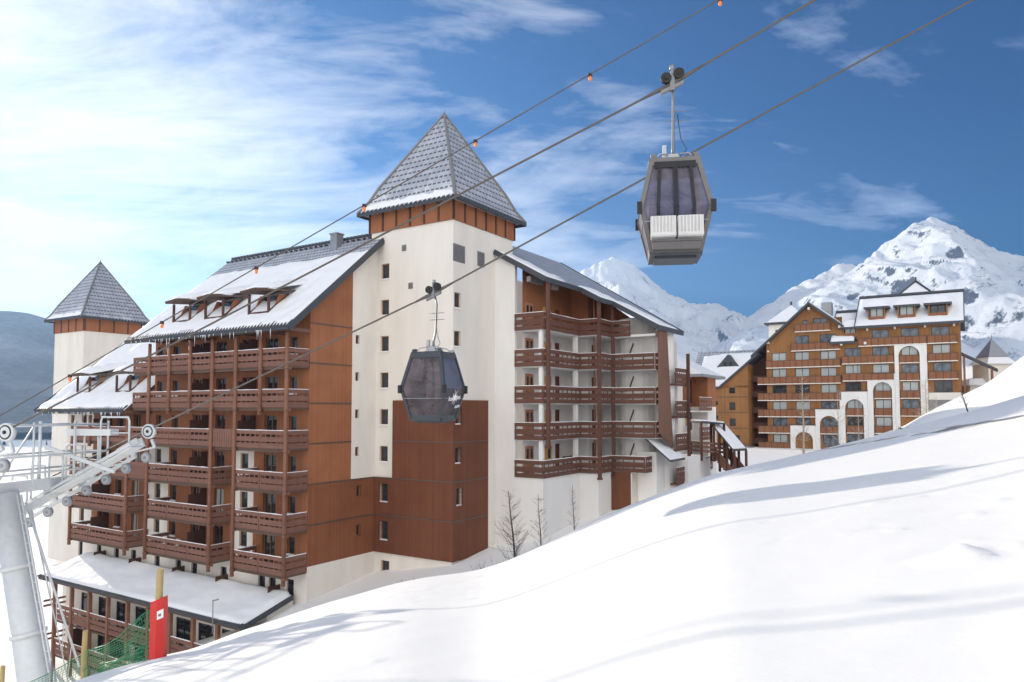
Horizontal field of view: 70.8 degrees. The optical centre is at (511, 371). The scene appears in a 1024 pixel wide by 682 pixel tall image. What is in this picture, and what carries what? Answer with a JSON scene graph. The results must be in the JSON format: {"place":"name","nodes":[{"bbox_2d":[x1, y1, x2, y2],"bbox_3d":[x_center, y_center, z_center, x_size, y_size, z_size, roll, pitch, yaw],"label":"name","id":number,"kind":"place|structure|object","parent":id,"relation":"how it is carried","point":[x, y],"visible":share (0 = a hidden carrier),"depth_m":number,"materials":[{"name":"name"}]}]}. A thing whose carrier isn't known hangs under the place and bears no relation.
{"place":"outdoors","nodes":[
{"label":"outdoors","id":0,"kind":"place"},
{"bbox_2d":[0,311,54,431],"bbox_3d":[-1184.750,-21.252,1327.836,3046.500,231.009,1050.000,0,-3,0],"label":"forest hill","id":1,"kind":"structure","parent":0,"point":[27,343],"depth_m":1219.13,"materials":[{"name":"blue"}]},
{"bbox_2d":[0,356,1023,681],"bbox_3d":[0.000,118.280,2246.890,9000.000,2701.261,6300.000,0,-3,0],"label":"snow ground","id":2,"kind":"structure","parent":0,"point":[894,556],"depth_m":9.21,"materials":[{"name":"white snow"}]},
{"bbox_2d":[0,416,156,681],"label":"lift pylon","id":3,"kind":"object","parent":2,"relation":"on","point":[28,639],"visible":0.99,"depth_m":21.66,"materials":[{"name":"metal"}]},
{"bbox_2d":[0,0,717,415],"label":"signal cable","id":4,"kind":"object","parent":3,"relation":"attached to","point":[372,200],"visible":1,"depth_m":19.05,"materials":[{"name":"metal"}]},
{"bbox_2d":[13,0,815,427],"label":"haul rope","id":5,"kind":"object","parent":3,"relation":"attached to","point":[687,74],"visible":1,"depth_m":16.47,"materials":[{"name":"metal"}]},
{"bbox_2d":[635,64,716,265],"bbox_3d":[3.441,-4.484,15.371,1.580,4.280,1.660,0,-3,8],"label":"gondola cabin","id":6,"kind":"object","parent":5,"relation":"hanging from","point":[676,204],"visible":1,"depth_m":14.81,"materials":[{"name":"silver metal"}]},
{"bbox_2d":[50,0,973,476],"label":"haul rope","id":7,"kind":"object","parent":3,"relation":"attached to","point":[544,232],"visible":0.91,"depth_m":21.36,"materials":[{"name":"metal"}]},
{"bbox_2d":[398,280,467,422],"bbox_3d":[-2.382,-0.635,21.861,1.580,4.340,1.500,-1,-3,22],"label":"gondola cabin","id":8,"kind":"object","parent":7,"relation":"hanging from","point":[432,388],"visible":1,"depth_m":21.37,"materials":[{"name":"metal"}]},
{"bbox_2d":[80,630,87,678],"bbox_3d":[-11.000,7.595,18.520,0.163,1.862,0.160,0,-3,0],"label":"fence post","id":9,"kind":"object","parent":2,"relation":"on","point":[84,644],"visible":0.85,"depth_m":18.50,"materials":[{"name":"beige wood"}]},
{"bbox_2d":[30,654,80,681],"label":"safety net","id":10,"kind":"object","parent":9,"relation":"attached to","point":[63,671],"visible":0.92,"depth_m":18.67,"materials":[{"name":"green fabric"}]},
{"bbox_2d":[44,260,149,561],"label":"tower house","id":11,"kind":"structure","parent":2,"relation":"on","point":[96,313],"depth_m":96.48,"materials":[{"name":"white paint"}]},
{"bbox_2d":[155,568,163,599],"bbox_3d":[-7.722,5.573,15.735,0.159,2.522,0.150,0,-3,0],"label":"fence post","id":12,"kind":"object","parent":2,"relation":"on","point":[159,583],"visible":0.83,"depth_m":15.73,"materials":[{"name":"beige wood"}]},
{"bbox_2d":[83,609,149,676],"bbox_3d":[-9.396,6.494,17.132,4.201,2.623,0.274,-3,-4,43],"label":"safety net","id":13,"kind":"object","parent":12,"relation":"attached to","point":[142,644],"visible":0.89,"depth_m":17.03,"materials":[{"name":"green fabric"}]},
{"bbox_2d":[98,620,149,671],"bbox_3d":[-9.029,6.378,16.779,3.246,2.045,0.360,-3,-4,42],"label":"safety net","id":14,"kind":"object","parent":12,"relation":"attached to","point":[115,661],"visible":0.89,"depth_m":16.49,"materials":[{"name":"green fabric"}]},
{"bbox_2d":[149,595,167,659],"bbox_3d":[-7.694,5.637,15.700,0.319,1.490,0.271,0,-3,0],"label":"safety pad","id":15,"kind":"object","parent":12,"relation":"attached to","point":[158,628],"visible":0.91,"depth_m":15.61,"materials":[{"name":"red plastic"}]},
{"bbox_2d":[37,552,293,676],"bbox_3d":[-25.150,19.926,52.610,27.400,10.596,5.810,-2,-3,32],"label":"annex","id":16,"kind":"object","parent":2,"relation":"on","point":[108,599],"visible":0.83,"depth_m":52.37,"materials":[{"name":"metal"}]},
{"bbox_2d":[81,592,92,617],"bbox_3d":[-34.002,18.712,57.768,1.700,1.950,0.120,-2,-3,32],"label":"balcony door","id":17,"kind":"structure","parent":16,"relation":"in","point":[84,595],"depth_m":58.05,"materials":[{"name":"black glass"}]},
{"bbox_2d":[98,596,105,622],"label":"balcony door","id":18,"kind":"structure","parent":16,"relation":"in","point":[102,601],"depth_m":56.63,"materials":[{"name":"black glass"}]},
{"bbox_2d":[116,601,124,628],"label":"balcony door","id":19,"kind":"structure","parent":16,"relation":"in","point":[120,605],"depth_m":55.20,"materials":[{"name":"black glass"}]},
{"bbox_2d":[135,606,145,634],"bbox_3d":[-27.474,18.499,53.615,1.700,1.950,0.120,-2,-3,32],"label":"balcony door","id":20,"kind":"structure","parent":16,"relation":"in","point":[139,610],"depth_m":53.79,"materials":[{"name":"black glass"}]},
{"bbox_2d":[176,617,190,645],"bbox_3d":[-23.122,18.356,50.847,1.700,1.950,0.120,-2,-3,32],"label":"balcony door","id":21,"kind":"structure","parent":16,"relation":"in","point":[183,626],"depth_m":50.93,"materials":[{"name":"black glass"}]},
{"bbox_2d":[198,623,213,640],"bbox_3d":[-20.946,18.285,49.458,1.700,1.950,0.120,-2,-3,32],"label":"balcony door","id":22,"kind":"structure","parent":16,"relation":"in","point":[205,631],"depth_m":49.61,"materials":[{"name":"black glass"}]},
{"bbox_2d":[34,110,709,640],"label":"apartment building","id":23,"kind":"structure","parent":2,"relation":"on","point":[318,472],"depth_m":52.73,"materials":[{"name":"brown wood"}]},
{"bbox_2d":[132,514,137,535],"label":"balcony door","id":24,"kind":"structure","parent":23,"relation":"in","point":[135,516],"depth_m":58.73,"materials":[{"name":"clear glass"}]},
{"bbox_2d":[133,481,138,505],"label":"balcony door","id":25,"kind":"structure","parent":23,"relation":"in","point":[136,483],"depth_m":58.87,"materials":[{"name":"grey glass"}]},
{"bbox_2d":[214,525,222,554],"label":"balcony door","id":26,"kind":"structure","parent":23,"relation":"in","point":[218,536],"depth_m":52.88,"materials":[{"name":"grey glass"}]},
{"bbox_2d":[215,488,223,516],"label":"balcony door","id":27,"kind":"structure","parent":23,"relation":"in","point":[219,493],"depth_m":53.03,"materials":[{"name":"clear glass"}]},
{"bbox_2d":[216,451,223,478],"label":"balcony door","id":28,"kind":"structure","parent":23,"relation":"in","point":[219,454],"depth_m":53.18,"materials":[{"name":"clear glass"}]},
{"bbox_2d":[217,415,224,428],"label":"balcony door","id":29,"kind":"structure","parent":23,"relation":"in","point":[220,418],"depth_m":53.32,"materials":[{"name":"grey glass"}]},
{"bbox_2d":[218,378,225,402],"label":"balcony door","id":30,"kind":"structure","parent":23,"relation":"in","point":[221,381],"depth_m":53.38,"materials":[{"name":"grey glass"}]},
{"bbox_2d":[218,341,226,363],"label":"balcony door","id":31,"kind":"structure","parent":23,"relation":"in","point":[222,346],"depth_m":53.59,"materials":[{"name":"grey glass"}]},
{"bbox_2d":[237,531,246,547],"bbox_3d":[-19.047,11.844,51.173,0.930,1.280,0.350,-2,-3,32],"label":"window","id":32,"kind":"structure","parent":23,"relation":"in","point":[243,534],"depth_m":51.32,"materials":[{"name":"grey glass"}]},
{"bbox_2d":[239,491,247,507],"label":"window","id":33,"kind":"structure","parent":23,"relation":"in","point":[244,495],"depth_m":51.50,"materials":[{"name":"grey glass"}]},
{"bbox_2d":[264,535,274,562],"bbox_3d":[-16.666,12.132,49.778,1.300,2.100,0.120,-2,-3,32],"label":"balcony door","id":34,"kind":"structure","parent":23,"relation":"in","point":[269,541],"depth_m":49.86,"materials":[{"name":"grey glass"}]},
{"bbox_2d":[264,493,275,520],"bbox_3d":[-16.666,9.436,49.917,1.300,2.100,0.120,-2,-3,32],"label":"balcony door","id":35,"kind":"structure","parent":23,"relation":"in","point":[270,499],"depth_m":50.01,"materials":[{"name":"grey glass"}]},
{"bbox_2d":[265,454,275,484],"bbox_3d":[-16.666,6.740,50.055,1.300,2.100,0.120,-2,-3,32],"label":"balcony door","id":36,"kind":"structure","parent":23,"relation":"in","point":[270,459],"depth_m":50.15,"materials":[{"name":"grey glass"}]},
{"bbox_2d":[266,415,276,442],"bbox_3d":[-16.666,4.043,50.194,1.300,2.100,0.120,-2,-3,32],"label":"balcony door","id":37,"kind":"structure","parent":23,"relation":"in","point":[271,420],"depth_m":50.31,"materials":[{"name":"grey glass"}]},
{"bbox_2d":[267,337,277,360],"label":"balcony door","id":38,"kind":"structure","parent":23,"relation":"in","point":[271,342],"depth_m":50.59,"materials":[{"name":"grey glass"}]},
{"bbox_2d":[267,376,277,401],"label":"balcony door","id":39,"kind":"structure","parent":23,"relation":"in","point":[272,381],"depth_m":50.43,"materials":[{"name":"grey glass"}]},
{"bbox_2d":[286,496,294,514],"bbox_3d":[-14.830,9.009,48.628,0.830,1.280,0.350,-2,-3,32],"label":"window","id":40,"kind":"structure","parent":23,"relation":"in","point":[291,498],"depth_m":48.81,"materials":[{"name":"grey glass"}]},
{"bbox_2d":[286,536,294,555],"bbox_3d":[-14.830,11.706,48.489,0.830,1.280,0.350,-2,-3,32],"label":"window","id":41,"kind":"structure","parent":23,"relation":"in","point":[291,547],"depth_m":48.64,"materials":[{"name":"grey glass"}]},
{"bbox_2d":[288,579,293,597],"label":"window","id":42,"kind":"structure","parent":23,"relation":"in","point":[290,582],"depth_m":48.51,"materials":[{"name":"black glass"}]},
{"bbox_2d":[289,376,296,394],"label":"window","id":43,"kind":"structure","parent":23,"relation":"in","point":[293,378],"depth_m":49.20,"materials":[{"name":"grey glass"}]},
{"bbox_2d":[290,456,295,471],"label":"window","id":44,"kind":"structure","parent":23,"relation":"in","point":[292,458],"depth_m":48.94,"materials":[{"name":"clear glass"}]},
{"bbox_2d":[378,446,387,462],"bbox_3d":[-9.366,6.058,52.954,0.900,1.230,0.350,-2,-3,32],"label":"window","id":45,"kind":"structure","parent":23,"relation":"in","point":[384,449],"depth_m":53.08,"materials":[{"name":"grey glass"}]},
{"bbox_2d":[379,409,387,425],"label":"window","id":46,"kind":"structure","parent":23,"relation":"in","point":[384,412],"depth_m":53.24,"materials":[{"name":"grey glass"}]},
{"bbox_2d":[379,336,388,352],"bbox_3d":[-9.366,-2.031,53.370,0.900,1.230,0.350,-2,-3,32],"label":"window","id":47,"kind":"structure","parent":23,"relation":"in","point":[385,339],"depth_m":53.50,"materials":[{"name":"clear glass"}]},
{"bbox_2d":[380,483,387,502],"bbox_3d":[-9.265,8.851,52.747,0.960,1.430,0.350,-2,-3,32],"label":"window","id":48,"kind":"structure","parent":23,"relation":"in","point":[384,491],"depth_m":52.93,"materials":[{"name":"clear glass"}]},
{"bbox_2d":[380,521,387,540],"bbox_3d":[-9.240,11.587,52.590,0.960,1.450,0.350,-2,-3,32],"label":"window","id":49,"kind":"structure","parent":23,"relation":"in","point":[384,524],"depth_m":52.77,"materials":[{"name":"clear glass"}]},
{"bbox_2d":[380,300,388,316],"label":"window","id":50,"kind":"structure","parent":23,"relation":"in","point":[385,303],"depth_m":53.67,"materials":[{"name":"grey glass"}]},
{"bbox_2d":[380,373,388,388],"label":"window","id":51,"kind":"structure","parent":23,"relation":"in","point":[384,375],"depth_m":53.38,"materials":[{"name":"grey glass"}]},
{"bbox_2d":[380,264,389,280],"bbox_3d":[-9.366,-7.424,53.647,0.900,1.230,0.350,-2,-3,32],"label":"window","id":52,"kind":"structure","parent":23,"relation":"in","point":[386,266],"depth_m":53.79,"materials":[{"name":"grey glass"}]},
{"bbox_2d":[525,302,532,325],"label":"double door","id":53,"kind":"structure","parent":23,"relation":"in","point":[528,306],"depth_m":54.17,"materials":[{"name":"orange wood"}]},
{"bbox_2d":[525,338,532,361],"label":"double door","id":54,"kind":"structure","parent":23,"relation":"in","point":[528,341],"depth_m":54.01,"materials":[{"name":"orange wood"}]},
{"bbox_2d":[525,374,533,398],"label":"double door","id":55,"kind":"structure","parent":23,"relation":"in","point":[529,380],"depth_m":53.99,"materials":[{"name":"orange wood"}]},
{"bbox_2d":[525,410,533,435],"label":"double door","id":56,"kind":"structure","parent":23,"relation":"in","point":[529,414],"depth_m":53.85,"materials":[{"name":"orange wood"}]},
{"bbox_2d":[525,446,533,472],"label":"double door","id":57,"kind":"structure","parent":23,"relation":"in","point":[529,450],"depth_m":53.70,"materials":[{"name":"orange wood"}]},
{"bbox_2d":[611,472,630,509],"bbox_3d":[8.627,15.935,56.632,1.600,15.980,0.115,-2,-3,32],"label":"garage door","id":58,"kind":"structure","parent":23,"relation":"in","point":[621,484],"depth_m":56.92,"materials":[{"name":"brown wood"}]},
{"bbox_2d":[487,490,528,558],"bbox_3d":[0.416,9.367,39.426,3.004,5.902,3.213,2,-3,-29],"label":"bare tree","id":59,"kind":"object","parent":2,"relation":"on","point":[514,543],"visible":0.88,"depth_m":39.59,"materials":[{"name":"brown plant"}]},
{"bbox_2d":[530,498,550,546],"bbox_3d":[1.587,9.386,39.500,1.473,5.296,1.654,2,-3,-31],"label":"bare tree","id":60,"kind":"object","parent":2,"relation":"on","point":[539,524],"visible":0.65,"depth_m":39.59,"materials":[{"name":"brown plant"}]},
{"bbox_2d":[677,355,747,474],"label":"annexe building","id":61,"kind":"structure","parent":2,"relation":"on","point":[706,426],"depth_m":66.44,"materials":[{"name":"white wood"}]},
{"bbox_2d":[696,349,756,384],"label":"grey roofed house","id":62,"kind":"structure","parent":2,"relation":"on","point":[727,364],"depth_m":144.89,"materials":[{"name":"tile"}]},
{"bbox_2d":[716,353,767,447],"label":"ochre block","id":63,"kind":"structure","parent":2,"relation":"on","point":[738,404],"depth_m":121.56,"materials":[{"name":"orange wood"}]},
{"bbox_2d":[764,302,797,337],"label":"cream tower","id":64,"kind":"structure","parent":2,"relation":"on","point":[777,322],"depth_m":130.31,"materials":[{"name":"metal"}]},
{"bbox_2d":[791,378,811,453],"bbox_3d":[23.181,4.921,57.822,1.875,9.700,1.844,-1,-3,14],"label":"bare tree","id":65,"kind":"object","parent":2,"relation":"on","point":[803,432],"visible":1,"depth_m":57.84,"materials":[{"name":"brown wood"}]},
{"bbox_2d":[818,390,853,447],"bbox_3d":[26.083,5.341,57.637,3.418,8.243,3.711,-1,-3,19],"label":"bare tree","id":66,"kind":"object","parent":2,"relation":"on","point":[835,421],"visible":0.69,"depth_m":57.92,"materials":[{"name":"brown wood"}]},
{"bbox_2d":[751,277,997,448],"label":"ochre residence","id":67,"kind":"structure","parent":2,"relation":"on","point":[881,358],"depth_m":112.67,"materials":[{"name":"orange wood"}]},
{"bbox_2d":[772,353,785,360],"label":"window","id":68,"kind":"structure","parent":67,"relation":"in","point":[775,356],"depth_m":119.42,"materials":[{"name":"white glass"}]},
{"bbox_2d":[772,369,785,376],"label":"window","id":69,"kind":"structure","parent":67,"relation":"in","point":[775,372],"depth_m":119.23,"materials":[{"name":"white glass"}]},
{"bbox_2d":[773,385,786,392],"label":"window","id":70,"kind":"structure","parent":67,"relation":"in","point":[776,388],"depth_m":119.04,"materials":[{"name":"black glass"}]},
{"bbox_2d":[773,401,786,408],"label":"window","id":71,"kind":"structure","parent":67,"relation":"in","point":[776,404],"depth_m":118.94,"materials":[{"name":"white glass"}]},
{"bbox_2d":[773,418,786,425],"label":"window","id":72,"kind":"structure","parent":67,"relation":"in","point":[776,421],"depth_m":118.83,"materials":[{"name":"grey glass"}]},
{"bbox_2d":[773,434,787,441],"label":"window","id":73,"kind":"structure","parent":67,"relation":"in","point":[777,437],"depth_m":118.62,"materials":[{"name":"white glass"}]},
{"bbox_2d":[795,335,808,342],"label":"window","id":74,"kind":"structure","parent":67,"relation":"in","point":[805,338],"depth_m":117.51,"materials":[{"name":"grey glass"}]},
{"bbox_2d":[795,352,808,359],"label":"window","id":75,"kind":"structure","parent":67,"relation":"in","point":[798,355],"depth_m":117.46,"materials":[{"name":"white glass"}]},
{"bbox_2d":[795,368,809,375],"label":"window","id":76,"kind":"structure","parent":67,"relation":"in","point":[800,371],"depth_m":117.26,"materials":[{"name":"white glass"}]},
{"bbox_2d":[796,385,809,392],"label":"window","id":77,"kind":"structure","parent":67,"relation":"in","point":[806,390],"depth_m":117.08,"materials":[{"name":"black glass"}]},
{"bbox_2d":[796,401,809,408],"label":"window","id":78,"kind":"structure","parent":67,"relation":"in","point":[799,403],"depth_m":116.97,"materials":[{"name":"white glass"}]},
{"bbox_2d":[820,351,835,358],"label":"window","id":79,"kind":"structure","parent":67,"relation":"in","point":[823,354],"depth_m":115.33,"materials":[{"name":"white glass"}]},
{"bbox_2d":[821,367,836,375],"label":"window","id":80,"kind":"structure","parent":67,"relation":"in","point":[824,371],"depth_m":115.13,"materials":[{"name":"white glass"}]},
{"bbox_2d":[821,384,836,392],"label":"window","id":81,"kind":"structure","parent":67,"relation":"in","point":[825,388],"depth_m":115.07,"materials":[{"name":"white glass"}]},
{"bbox_2d":[821,401,836,407],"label":"window","id":82,"kind":"structure","parent":67,"relation":"in","point":[825,404],"depth_m":114.85,"materials":[{"name":"grey glass"}]},
{"bbox_2d":[823,418,837,425],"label":"window","id":83,"kind":"structure","parent":67,"relation":"in","point":[829,420],"depth_m":114.76,"materials":[{"name":"grey glass"}]},
{"bbox_2d":[823,435,837,446],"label":"window","id":84,"kind":"structure","parent":67,"relation":"in","point":[827,438],"depth_m":114.57,"materials":[{"name":"grey glass"}]},
{"bbox_2d":[845,348,859,355],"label":"window","id":85,"kind":"structure","parent":67,"relation":"in","point":[848,351],"depth_m":113.40,"materials":[{"name":"grey glass"}]},
{"bbox_2d":[845,365,860,372],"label":"window","id":86,"kind":"structure","parent":67,"relation":"in","point":[848,368],"depth_m":113.27,"materials":[{"name":"white glass"}]},
{"bbox_2d":[845,382,860,390],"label":"window","id":87,"kind":"structure","parent":67,"relation":"in","point":[850,386],"depth_m":113.10,"materials":[{"name":"black glass"}]},
{"bbox_2d":[847,400,862,407],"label":"window","id":88,"kind":"structure","parent":67,"relation":"in","point":[852,403],"depth_m":112.94,"materials":[{"name":"white glass"}]},
{"bbox_2d":[848,417,862,424],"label":"window","id":89,"kind":"structure","parent":67,"relation":"in","point":[851,420],"depth_m":112.83,"materials":[{"name":"black glass"}]},
{"bbox_2d":[872,329,888,337],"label":"window","id":90,"kind":"structure","parent":67,"relation":"in","point":[882,333],"depth_m":111.42,"materials":[{"name":"grey glass"}]},
{"bbox_2d":[872,347,888,354],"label":"window","id":91,"kind":"structure","parent":67,"relation":"in","point":[875,350],"depth_m":111.26,"materials":[{"name":"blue glass"}]},
{"bbox_2d":[873,364,889,372],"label":"window","id":92,"kind":"structure","parent":67,"relation":"in","point":[877,368],"depth_m":111.21,"materials":[{"name":"white glass"}]},
{"bbox_2d":[875,382,890,390],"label":"window","id":93,"kind":"structure","parent":67,"relation":"in","point":[882,386],"depth_m":110.93,"materials":[{"name":"white glass"}]},
{"bbox_2d":[875,400,891,407],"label":"window","id":94,"kind":"structure","parent":67,"relation":"in","point":[879,403],"depth_m":110.72,"materials":[{"name":"white glass"}]},
{"bbox_2d":[876,417,891,425],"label":"window","id":95,"kind":"structure","parent":67,"relation":"in","point":[880,421],"depth_m":110.62,"materials":[{"name":"white glass"}]},
{"bbox_2d":[901,346,917,354],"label":"window","id":96,"kind":"structure","parent":67,"relation":"in","point":[908,350],"depth_m":109.16,"materials":[{"name":"white glass"}]},
{"bbox_2d":[901,328,918,335],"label":"window","id":97,"kind":"structure","parent":67,"relation":"in","point":[904,331],"depth_m":109.24,"materials":[{"name":"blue glass"}]},
{"bbox_2d":[902,364,917,372],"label":"window","id":98,"kind":"structure","parent":67,"relation":"in","point":[906,368],"depth_m":109.08,"materials":[{"name":"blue glass"}]},
{"bbox_2d":[902,382,918,389],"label":"window","id":99,"kind":"structure","parent":67,"relation":"in","point":[905,385],"depth_m":108.87,"materials":[{"name":"white glass"}]},
{"bbox_2d":[903,399,918,407],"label":"window","id":100,"kind":"structure","parent":67,"relation":"in","point":[907,403],"depth_m":108.79,"materials":[{"name":"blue glass"}]},
{"bbox_2d":[931,326,948,334],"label":"window","id":101,"kind":"structure","parent":67,"relation":"in","point":[940,330],"depth_m":107.10,"materials":[{"name":"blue glass"}]},
{"bbox_2d":[932,344,950,352],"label":"window","id":102,"kind":"structure","parent":67,"relation":"in","point":[940,348],"depth_m":106.92,"materials":[{"name":"white glass"}]},
{"bbox_2d":[933,362,951,370],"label":"window","id":103,"kind":"structure","parent":67,"relation":"in","point":[940,366],"depth_m":106.75,"materials":[{"name":"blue glass"}]},
{"bbox_2d":[934,380,952,392],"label":"window","id":104,"kind":"structure","parent":67,"relation":"in","point":[941,386],"depth_m":106.58,"materials":[{"name":"grey glass"}]},
{"bbox_2d":[912,379,934,417],"bbox_3d":[33.753,2.997,58.992,2.383,4.863,1.802,2,-4,-36],"label":"bare tree","id":105,"kind":"object","parent":2,"relation":"on","point":[925,400],"visible":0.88,"depth_m":58.95,"materials":[{"name":"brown wood"}]},
{"bbox_2d":[962,335,1014,391],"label":"turret house","id":106,"kind":"structure","parent":2,"relation":"on","point":[993,353],"depth_m":110.94,"materials":[{"name":"beige paint"}]},
{"bbox_2d":[0,0,1023,326],"label":"sky","id":107,"kind":"structure","parent":0,"point":[163,143],"materials":[{"name":"blue"}]},
{"bbox_2d":[580,256,761,362],"bbox_3d":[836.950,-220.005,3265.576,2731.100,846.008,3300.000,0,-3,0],"label":"mountain","id":108,"kind":"structure","parent":0,"point":[708,327],"depth_m":3201.48,"materials":[{"name":"white snow"}]},
{"bbox_2d":[740,263,855,331],"bbox_3d":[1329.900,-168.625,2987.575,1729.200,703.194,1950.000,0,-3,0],"label":"mountain","id":109,"kind":"structure","parent":0,"point":[770,311],"depth_m":3231.65,"materials":[{"name":"white snow"}]},
{"bbox_2d":[711,217,1023,366],"bbox_3d":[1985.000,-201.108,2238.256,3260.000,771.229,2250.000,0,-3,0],"label":"mountain","id":110,"kind":"structure","parent":0,"point":[933,254],"depth_m":2194.28,"materials":[{"name":"white snow"}]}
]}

